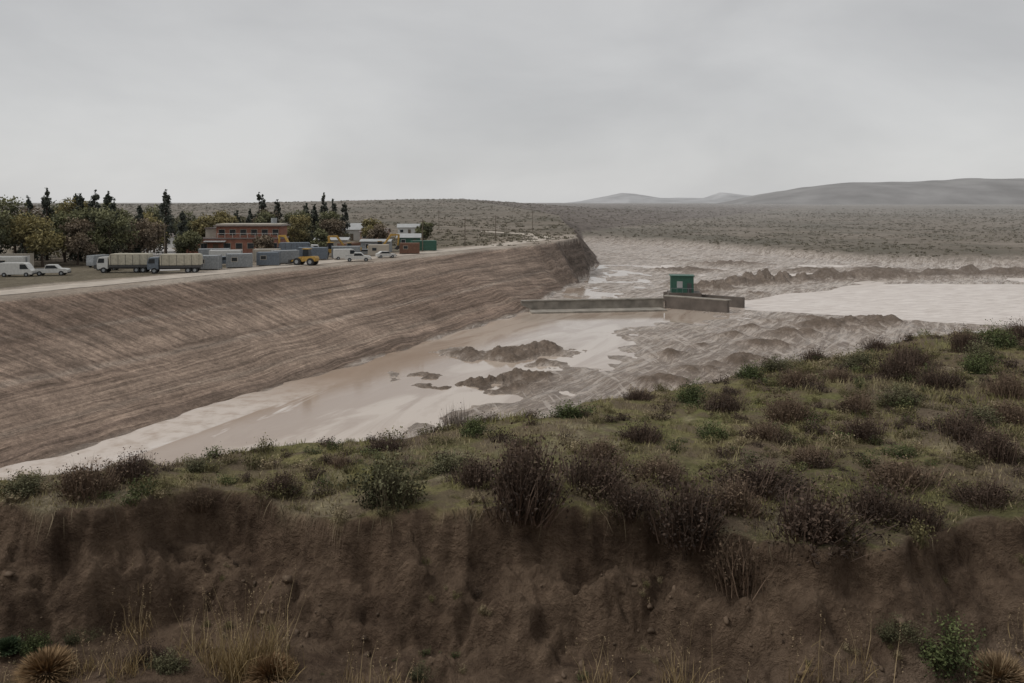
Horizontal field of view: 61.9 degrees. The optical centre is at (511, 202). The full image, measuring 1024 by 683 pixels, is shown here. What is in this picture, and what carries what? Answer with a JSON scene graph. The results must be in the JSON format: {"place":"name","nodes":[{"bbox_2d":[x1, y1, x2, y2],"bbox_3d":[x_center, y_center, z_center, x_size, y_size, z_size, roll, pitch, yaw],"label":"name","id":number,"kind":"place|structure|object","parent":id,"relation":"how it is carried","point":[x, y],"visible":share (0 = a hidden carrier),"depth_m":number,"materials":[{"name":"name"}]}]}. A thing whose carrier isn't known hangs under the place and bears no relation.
{"place":"outdoors","nodes":[
{"label":"outdoors","id":0,"kind":"place"},
{"bbox_2d":[0,231,549,294],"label":"dirt road","id":1,"kind":"structure","parent":0,"point":[58,287],"depth_m":144.18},
{"bbox_2d":[0,199,1023,682],"bbox_3d":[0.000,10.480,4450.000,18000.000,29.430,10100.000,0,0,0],"label":"ground","id":2,"kind":"structure","parent":0,"point":[82,367],"depth_m":22.67,"materials":[{"name":"brown soil"}]},
{"bbox_2d":[0,635,24,656],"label":"cushion shrub","id":3,"kind":"object","parent":2,"relation":"on","point":[11,642],"visible":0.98,"depth_m":19.21,"materials":[{"name":"green plant"}]},
{"bbox_2d":[0,262,36,276],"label":"parked van","id":4,"kind":"object","parent":2,"relation":"on","point":[26,269],"visible":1,"depth_m":138.11,"materials":[{"name":"white paint"}]},
{"bbox_2d":[0,195,40,252],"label":"deciduous tree","id":5,"kind":"object","parent":2,"relation":"on","point":[8,243],"visible":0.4,"depth_m":168.78,"materials":[{"name":"green plant"}]},
{"bbox_2d":[0,210,50,252],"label":"deciduous tree","id":6,"kind":"object","parent":2,"relation":"on","point":[21,230],"visible":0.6,"depth_m":161.19,"materials":[{"name":"green plant"}]},
{"bbox_2d":[0,466,58,500],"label":"olive shrub","id":7,"kind":"object","parent":2,"relation":"on","point":[29,486],"visible":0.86,"depth_m":21.78,"materials":[{"name":"green plant"}]},
{"bbox_2d":[16,627,55,659],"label":"green shrub","id":8,"kind":"object","parent":2,"relation":"on","point":[31,645],"visible":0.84,"depth_m":19.32,"materials":[{"name":"green plant"}]},
{"bbox_2d":[23,216,67,266],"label":"deciduous tree","id":9,"kind":"object","parent":2,"relation":"on","point":[40,241],"visible":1,"depth_m":159.34,"materials":[{"name":"green plant"}]},
{"bbox_2d":[10,644,82,682],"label":"cushion shrub","id":10,"kind":"object","parent":2,"relation":"on","point":[54,661],"visible":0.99,"depth_m":18.54,"materials":[{"name":"brown plant"}]},
{"bbox_2d":[35,188,57,260],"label":"conifer tree","id":11,"kind":"object","parent":2,"relation":"on","point":[47,210],"visible":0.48,"depth_m":177.74,"materials":[{"name":"green plant"}]},
{"bbox_2d":[49,208,87,261],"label":"deciduous tree","id":12,"kind":"object","parent":2,"relation":"on","point":[59,220],"visible":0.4,"depth_m":170.29,"materials":[{"name":"green plant"}]},
{"bbox_2d":[58,217,99,264],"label":"deciduous tree","id":13,"kind":"object","parent":2,"relation":"on","point":[75,244],"visible":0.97,"depth_m":164.39,"materials":[{"name":"brown plant"}]},
{"bbox_2d":[40,453,127,504],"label":"brown shrub","id":14,"kind":"object","parent":2,"relation":"on","point":[89,483],"visible":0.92,"depth_m":21.63,"materials":[{"name":"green plant"}]},
{"bbox_2d":[72,206,110,252],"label":"deciduous tree","id":15,"kind":"object","parent":2,"relation":"on","point":[86,213],"visible":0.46,"depth_m":171.35,"materials":[{"name":"green plant"}]},
{"bbox_2d":[67,631,119,682],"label":"dry grass tuft","id":16,"kind":"object","parent":2,"relation":"on","point":[89,665],"visible":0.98,"depth_m":18.68,"materials":[{"name":"beige plant"}]},
{"bbox_2d":[89,208,139,254],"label":"deciduous tree","id":17,"kind":"object","parent":2,"relation":"on","point":[117,225],"visible":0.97,"depth_m":169.62,"materials":[{"name":"green plant"}]},
{"bbox_2d":[97,253,152,272],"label":"covered truck","id":18,"kind":"object","parent":2,"relation":"on","point":[136,262],"visible":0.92,"depth_m":145.90,"materials":[{"name":"fabric"}]},
{"bbox_2d":[103,612,154,682],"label":"dry grass tuft","id":19,"kind":"object","parent":2,"relation":"on","point":[129,665],"visible":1,"depth_m":18.36,"materials":[{"name":"beige plant"}]},
{"bbox_2d":[100,445,160,485],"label":"dark shrub","id":20,"kind":"object","parent":2,"relation":"on","point":[134,468],"visible":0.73,"depth_m":22.99,"materials":[{"name":"brown plant"}]},
{"bbox_2d":[109,565,158,646],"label":"dry grass tuft","id":21,"kind":"object","parent":2,"relation":"on","point":[141,631],"visible":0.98,"depth_m":20.13,"materials":[{"name":"beige plant"}]},
{"bbox_2d":[119,218,166,252],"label":"deciduous tree","id":22,"kind":"object","parent":2,"relation":"on","point":[147,232],"visible":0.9,"depth_m":175.20,"materials":[{"name":"brown plant"}]},
{"bbox_2d":[118,636,177,668],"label":"dark shrub","id":23,"kind":"object","parent":2,"relation":"on","point":[147,650],"visible":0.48,"depth_m":19.02,"materials":[{"name":"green plant"}]},
{"bbox_2d":[156,189,176,253],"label":"conifer tree","id":24,"kind":"object","parent":2,"relation":"on","point":[164,210],"visible":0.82,"depth_m":195.67,"materials":[{"name":"green plant"}]},
{"bbox_2d":[144,645,195,674],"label":"olive shrub","id":25,"kind":"object","parent":2,"relation":"on","point":[170,662],"visible":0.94,"depth_m":18.56,"materials":[{"name":"green plant"}]},
{"bbox_2d":[147,253,202,273],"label":"covered truck","id":26,"kind":"object","parent":2,"relation":"on","point":[190,262],"visible":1,"depth_m":145.01,"materials":[{"name":"fabric"}]},
{"bbox_2d":[172,229,202,253],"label":"deciduous tree","id":27,"kind":"object","parent":2,"relation":"on","point":[187,240],"visible":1,"depth_m":189.29,"materials":[{"name":"green plant"}]},
{"bbox_2d":[177,454,223,472],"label":"olive shrub","id":28,"kind":"object","parent":2,"relation":"on","point":[196,466],"visible":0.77,"depth_m":24.35,"materials":[{"name":"green plant"}]},
{"bbox_2d":[189,214,215,236],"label":"deciduous tree","id":29,"kind":"object","parent":2,"relation":"on","point":[204,221],"visible":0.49,"depth_m":206.69,"materials":[{"name":"green plant"}]},
{"bbox_2d":[169,587,244,677],"bbox_3d":[-6.678,9.455,18.803,1.409,1.704,1.452,0,0,44],"label":"dry grass tuft","id":30,"kind":"object","parent":2,"relation":"on","point":[208,657],"visible":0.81,"depth_m":18.85,"materials":[{"name":"beige plant"}]},
{"bbox_2d":[186,238,285,252],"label":"ground floor walls","id":31,"kind":"structure","parent":2,"relation":"on","point":[244,242],"depth_m":201.50,"materials":[{"name":"brick"}]},
{"bbox_2d":[203,236,288,238],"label":"floor band","id":32,"kind":"object","parent":31,"relation":"on","point":[236,238],"visible":0.43,"depth_m":201.46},
{"bbox_2d":[216,226,286,237],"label":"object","id":33,"kind":"structure","parent":32,"relation":"on","point":[282,230],"depth_m":202.65,"materials":[{"name":"brick"}]},
{"bbox_2d":[226,253,252,267],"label":"shipping container","id":34,"kind":"object","parent":2,"relation":"on","point":[239,259],"visible":1,"depth_m":156.96,"materials":[{"name":"grey metal"}]},
{"bbox_2d":[202,555,284,682],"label":"dry grass tuft","id":35,"kind":"object","parent":2,"relation":"on","point":[236,667],"visible":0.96,"depth_m":18.43,"materials":[{"name":"beige plant"}]},
{"bbox_2d":[256,251,279,265],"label":"shipping container","id":36,"kind":"object","parent":2,"relation":"on","point":[267,258],"visible":1,"depth_m":161.84,"materials":[{"name":"grey metal"}]},
{"bbox_2d":[231,564,307,675],"bbox_3d":[-5.342,9.236,18.904,1.956,2.147,1.825,0,0,0],"label":"dry grass tuft","id":37,"kind":"object","parent":2,"relation":"on","point":[269,645],"visible":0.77,"depth_m":18.85,"materials":[{"name":"beige plant"}]},
{"bbox_2d":[241,651,297,682],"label":"cushion shrub","id":38,"kind":"object","parent":2,"relation":"on","point":[259,670],"visible":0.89,"depth_m":18.20,"materials":[{"name":"brown plant"}]},
{"bbox_2d":[249,462,310,506],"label":"dark shrub","id":39,"kind":"object","parent":2,"relation":"on","point":[287,482],"visible":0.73,"depth_m":22.52,"materials":[{"name":"brown plant"}]},
{"bbox_2d":[266,625,307,682],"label":"dry grass tuft","id":40,"kind":"object","parent":2,"relation":"on","point":[292,665],"visible":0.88,"depth_m":18.15,"materials":[{"name":"beige plant"}]},
{"bbox_2d":[287,214,310,241],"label":"deciduous tree","id":41,"kind":"object","parent":2,"relation":"on","point":[293,234],"visible":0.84,"depth_m":223.50,"materials":[{"name":"green plant"}]},
{"bbox_2d":[285,248,318,265],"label":"wheel loader","id":42,"kind":"object","parent":2,"relation":"on","point":[309,259],"visible":1,"depth_m":163.27,"materials":[{"name":"yellow paint"}]},
{"bbox_2d":[318,219,345,236],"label":"deciduous tree","id":43,"kind":"object","parent":2,"relation":"on","point":[333,227],"visible":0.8,"depth_m":231.17,"materials":[{"name":"brown plant"}]},
{"bbox_2d":[336,436,432,514],"bbox_3d":[-3.137,6.768,21.165,1.770,1.930,2.325,0,0,-43],"label":"olive shrub","id":44,"kind":"object","parent":2,"relation":"on","point":[386,490],"visible":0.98,"depth_m":20.98,"materials":[{"name":"green plant"}]},
{"bbox_2d":[414,445,482,477],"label":"olive shrub","id":45,"kind":"object","parent":2,"relation":"on","point":[448,461],"visible":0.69,"depth_m":23.60,"materials":[{"name":"green plant"}]},
{"bbox_2d":[439,397,479,430],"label":"bare shrub","id":46,"kind":"object","parent":2,"relation":"on","point":[457,422],"visible":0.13,"depth_m":29.95,"materials":[{"name":"brown plant"}]},
{"bbox_2d":[438,447,495,490],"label":"dark shrub","id":47,"kind":"object","parent":2,"relation":"on","point":[472,472],"visible":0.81,"depth_m":22.18,"materials":[{"name":"brown plant"}]},
{"bbox_2d":[458,413,497,438],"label":"green shrub","id":48,"kind":"object","parent":2,"relation":"on","point":[472,426],"visible":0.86,"depth_m":27.61,"materials":[{"name":"green plant"}]},
{"bbox_2d":[0,326,1023,682],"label":"plants","id":49,"kind":"object","parent":2,"relation":"on","point":[810,426],"visible":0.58,"depth_m":25.84,"materials":[{"name":"green plant"}]},
{"bbox_2d":[1,567,1022,682],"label":"fallen clods","id":50,"kind":"object","parent":2,"relation":"on","point":[289,578],"visible":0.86,"depth_m":19.08,"materials":[{"name":"brown soil"}]},
{"bbox_2d":[2,198,1023,258],"bbox_3d":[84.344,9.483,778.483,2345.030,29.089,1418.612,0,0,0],"label":"scrub","id":51,"kind":"object","parent":2,"relation":"on","point":[548,235],"visible":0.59,"depth_m":540.87,"materials":[{"name":"green plant"}]},
{"bbox_2d":[469,422,578,528],"bbox_3d":[0.343,6.571,20.796,2.663,2.414,3.159,0,0,10],"label":"dark shrub","id":52,"kind":"object","parent":2,"relation":"on","point":[526,487],"visible":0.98,"depth_m":20.55,"materials":[{"name":"brown plant"}]},
{"bbox_2d":[35,490,1023,577],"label":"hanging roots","id":53,"kind":"object","parent":2,"relation":"on","point":[456,521],"visible":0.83,"depth_m":20.47,"materials":[{"name":"brown plant"}]},
{"bbox_2d":[537,397,600,418],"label":"green shrub","id":54,"kind":"object","parent":2,"relation":"on","point":[570,411],"visible":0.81,"depth_m":30.02,"materials":[{"name":"green plant"}]},
{"bbox_2d":[573,434,631,464],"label":"brown shrub","id":55,"kind":"object","parent":2,"relation":"on","point":[601,445],"visible":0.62,"depth_m":24.78,"materials":[{"name":"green plant"}]},
{"bbox_2d":[561,440,645,501],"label":"dark shrub","id":56,"kind":"object","parent":2,"relation":"on","point":[597,475],"visible":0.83,"depth_m":21.73,"materials":[{"name":"brown plant"}]},
{"bbox_2d":[591,470,665,523],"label":"dark shrub","id":57,"kind":"object","parent":2,"relation":"on","point":[631,507],"visible":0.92,"depth_m":20.69,"materials":[{"name":"brown plant"}]},
{"bbox_2d":[615,413,673,444],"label":"dark shrub","id":58,"kind":"object","parent":2,"relation":"on","point":[640,434],"visible":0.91,"depth_m":26.91,"materials":[{"name":"brown plant"}]},
{"bbox_2d":[625,449,691,485],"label":"brown shrub","id":59,"kind":"object","parent":2,"relation":"on","point":[658,468],"visible":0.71,"depth_m":23.23,"materials":[{"name":"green plant"}]},
{"bbox_2d":[625,458,736,558],"bbox_3d":[4.087,7.050,20.028,2.722,1.936,2.461,0,0,-24],"label":"dark shrub","id":60,"kind":"object","parent":2,"relation":"on","point":[687,523],"visible":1,"depth_m":19.80,"materials":[{"name":"brown plant"}]},
{"bbox_2d":[647,594,725,682],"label":"dry grass tuft","id":61,"kind":"object","parent":2,"relation":"on","point":[674,680],"visible":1,"depth_m":17.64,"materials":[{"name":"beige plant"}]},
{"bbox_2d":[670,373,709,404],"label":"green shrub","id":62,"kind":"object","parent":2,"relation":"on","point":[690,396],"visible":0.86,"depth_m":32.20,"materials":[{"name":"green plant"}]},
{"bbox_2d":[694,417,734,440],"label":"green shrub","id":63,"kind":"object","parent":2,"relation":"on","point":[702,433],"visible":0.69,"depth_m":27.54,"materials":[{"name":"green plant"}]},
{"bbox_2d":[707,385,752,413],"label":"dark shrub","id":64,"kind":"object","parent":2,"relation":"on","point":[728,402],"visible":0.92,"depth_m":31.26,"materials":[{"name":"brown plant"}]},
{"bbox_2d":[705,463,772,518],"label":"brown shrub","id":65,"kind":"object","parent":2,"relation":"on","point":[741,500],"visible":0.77,"depth_m":20.85,"materials":[{"name":"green plant"}]},
{"bbox_2d":[701,523,780,600],"bbox_3d":[5.288,8.009,19.665,1.880,1.644,1.897,-9,-4,28],"label":"brown shrub","id":66,"kind":"object","parent":2,"relation":"on","point":[735,578],"visible":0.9,"depth_m":19.28,"materials":[{"name":"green plant"}]},
{"bbox_2d":[729,358,764,379],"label":"green shrub","id":67,"kind":"object","parent":2,"relation":"on","point":[749,372],"visible":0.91,"depth_m":36.33,"materials":[{"name":"green plant"}]},
{"bbox_2d":[732,416,784,442],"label":"brown shrub","id":68,"kind":"object","parent":2,"relation":"on","point":[764,432],"visible":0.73,"depth_m":26.83,"materials":[{"name":"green plant"}]},
{"bbox_2d":[704,445,836,503],"bbox_3d":[6.709,7.258,22.736,3.606,1.315,2.950,-2,-2,24],"label":"dark shrub","id":69,"kind":"object","parent":2,"relation":"on","point":[764,479],"visible":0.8,"depth_m":22.60,"materials":[{"name":"brown plant"}]},
{"bbox_2d":[760,354,802,371],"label":"olive shrub","id":70,"kind":"object","parent":2,"relation":"on","point":[774,365],"visible":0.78,"depth_m":37.99,"materials":[{"name":"green plant"}]},
{"bbox_2d":[760,383,826,425],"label":"brown shrub","id":71,"kind":"object","parent":2,"relation":"on","point":[788,411],"visible":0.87,"depth_m":29.15,"materials":[{"name":"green plant"}]},
{"bbox_2d":[774,362,821,389],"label":"brown shrub","id":72,"kind":"object","parent":2,"relation":"on","point":[794,379],"visible":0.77,"depth_m":34.73,"materials":[{"name":"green plant"}]},
{"bbox_2d":[778,437,843,468],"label":"brown shrub","id":73,"kind":"object","parent":2,"relation":"on","point":[804,455],"visible":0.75,"depth_m":24.46,"materials":[{"name":"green plant"}]},
{"bbox_2d":[754,469,907,568],"bbox_3d":[7.356,7.134,19.445,3.225,1.783,3.495,3,3,26],"label":"dark shrub","id":74,"kind":"object","parent":2,"relation":"on","point":[812,519],"visible":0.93,"depth_m":19.42,"materials":[{"name":"brown plant"}]},
{"bbox_2d":[816,364,861,382],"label":"brown shrub","id":75,"kind":"object","parent":2,"relation":"on","point":[831,375],"visible":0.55,"depth_m":35.41,"materials":[{"name":"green plant"}]},
{"bbox_2d":[825,344,882,369],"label":"olive shrub","id":76,"kind":"object","parent":2,"relation":"on","point":[861,358],"visible":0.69,"depth_m":38.68,"materials":[{"name":"green plant"}]},
{"bbox_2d":[830,388,880,415],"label":"brown shrub","id":77,"kind":"object","parent":2,"relation":"on","point":[864,403],"visible":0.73,"depth_m":30.31,"materials":[{"name":"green plant"}]},
{"bbox_2d":[826,412,891,444],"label":"dark shrub","id":78,"kind":"object","parent":2,"relation":"on","point":[867,431],"visible":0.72,"depth_m":26.75,"materials":[{"name":"brown plant"}]},
{"bbox_2d":[823,610,904,682],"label":"dry grass tuft","id":79,"kind":"object","parent":2,"relation":"on","point":[864,663],"visible":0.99,"depth_m":17.42,"materials":[{"name":"beige plant"}]},
{"bbox_2d":[833,471,914,533],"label":"dark shrub","id":80,"kind":"object","parent":2,"relation":"on","point":[873,502],"visible":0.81,"depth_m":20.59,"materials":[{"name":"brown plant"}]},
{"bbox_2d":[872,337,923,383],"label":"dark shrub","id":81,"kind":"object","parent":2,"relation":"on","point":[898,366],"visible":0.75,"depth_m":36.31,"materials":[{"name":"brown plant"}]},
{"bbox_2d":[874,612,930,647],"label":"olive shrub","id":82,"kind":"object","parent":2,"relation":"on","point":[890,635],"visible":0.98,"depth_m":17.98,"materials":[{"name":"green plant"}]},
{"bbox_2d":[852,447,954,496],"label":"brown shrub","id":83,"kind":"object","parent":2,"relation":"on","point":[892,473],"visible":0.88,"depth_m":22.44,"materials":[{"name":"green plant"}]},
{"bbox_2d":[874,377,936,407],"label":"olive shrub","id":84,"kind":"object","parent":2,"relation":"on","point":[893,396],"visible":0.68,"depth_m":30.92,"materials":[{"name":"green plant"}]},
{"bbox_2d":[871,486,948,535],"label":"dark shrub","id":85,"kind":"object","parent":2,"relation":"on","point":[908,514],"visible":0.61,"depth_m":20.05,"materials":[{"name":"brown plant"}]},
{"bbox_2d":[889,336,939,368],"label":"dark shrub","id":86,"kind":"object","parent":2,"relation":"on","point":[918,354],"visible":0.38,"depth_m":39.30,"materials":[{"name":"brown plant"}]},
{"bbox_2d":[908,356,971,390],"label":"dark shrub","id":87,"kind":"object","parent":2,"relation":"on","point":[933,378],"visible":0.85,"depth_m":34.63,"materials":[{"name":"brown plant"}]},
{"bbox_2d":[918,608,988,682],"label":"green shrub","id":88,"kind":"object","parent":2,"relation":"on","point":[940,653],"visible":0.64,"depth_m":17.88,"materials":[{"name":"green plant"}]},
{"bbox_2d":[923,399,1003,445],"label":"dark shrub","id":89,"kind":"object","parent":2,"relation":"on","point":[954,428],"visible":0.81,"depth_m":26.12,"materials":[{"name":"brown plant"}]},
{"bbox_2d":[941,325,995,352],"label":"dark shrub","id":90,"kind":"object","parent":2,"relation":"on","point":[961,340],"visible":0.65,"depth_m":42.30,"materials":[{"name":"brown plant"}]},
{"bbox_2d":[953,333,998,363],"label":"olive shrub","id":91,"kind":"object","parent":2,"relation":"on","point":[975,352],"visible":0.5,"depth_m":40.02,"materials":[{"name":"green plant"}]},
{"bbox_2d":[955,348,1001,374],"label":"green shrub","id":92,"kind":"object","parent":2,"relation":"on","point":[980,365],"visible":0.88,"depth_m":37.50,"materials":[{"name":"green plant"}]},
{"bbox_2d":[935,474,1023,512],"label":"dark shrub","id":93,"kind":"object","parent":2,"relation":"on","point":[988,494],"visible":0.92,"depth_m":21.21,"materials":[{"name":"brown plant"}]},
{"bbox_2d":[954,398,1011,427],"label":"olive shrub","id":94,"kind":"object","parent":2,"relation":"on","point":[985,414],"visible":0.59,"depth_m":28.20,"materials":[{"name":"green plant"}]},
{"bbox_2d":[956,420,1023,465],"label":"dark shrub","id":95,"kind":"object","parent":2,"relation":"on","point":[1000,452],"visible":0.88,"depth_m":24.02,"materials":[{"name":"brown plant"}]},
{"bbox_2d":[970,318,1018,348],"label":"green shrub","id":96,"kind":"object","parent":2,"relation":"on","point":[1001,342],"visible":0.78,"depth_m":43.43,"materials":[{"name":"green plant"}]},
{"bbox_2d":[969,648,1023,682],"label":"cushion shrub","id":97,"kind":"object","parent":2,"relation":"on","point":[1007,670],"visible":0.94,"depth_m":18.08,"materials":[{"name":"brown plant"}]},
{"bbox_2d":[974,367,1023,400],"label":"brown shrub","id":98,"kind":"object","parent":2,"relation":"on","point":[1007,386],"visible":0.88,"depth_m":32.95,"materials":[{"name":"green plant"}]},
{"bbox_2d":[977,397,1023,425],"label":"brown shrub","id":99,"kind":"object","parent":2,"relation":"on","point":[1009,414],"visible":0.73,"depth_m":28.84,"materials":[{"name":"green plant"}]},
{"bbox_2d":[0,265,1023,479],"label":"river water","id":100,"kind":"structure","parent":0,"point":[360,402],"depth_m":120.01,"materials":[{"name":"beige liquid"}]},
{"bbox_2d":[520,290,744,313],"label":"concrete weir","id":101,"kind":"object","parent":100,"relation":"in","point":[697,300],"visible":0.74,"depth_m":191.38,"materials":[{"name":"grey concrete"}]},
{"bbox_2d":[0,332,1023,546],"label":"short grass","id":102,"kind":"structure","parent":0,"point":[711,446],"depth_m":26.25,"materials":[{"name":"green plant"}]},
{"bbox_2d":[0,0,1023,202],"label":"sky","id":103,"kind":"structure","parent":0,"point":[199,101],"materials":[{"name":"grey"}]},
{"bbox_2d":[568,192,750,202],"bbox_3d":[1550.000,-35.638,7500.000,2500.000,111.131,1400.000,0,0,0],"label":"hills","id":104,"kind":"structure","parent":0,"point":[638,198],"depth_m":7116.62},
{"bbox_2d":[670,276,693,292],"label":"walls","id":105,"kind":"structure","parent":0,"point":[684,280],"depth_m":198.86,"materials":[{"name":"green paint"}]},
{"bbox_2d":[715,178,1023,204],"bbox_3d":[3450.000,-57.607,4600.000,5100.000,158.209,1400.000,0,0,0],"label":"hills","id":106,"kind":"structure","parent":0,"point":[978,191],"depth_m":4184.78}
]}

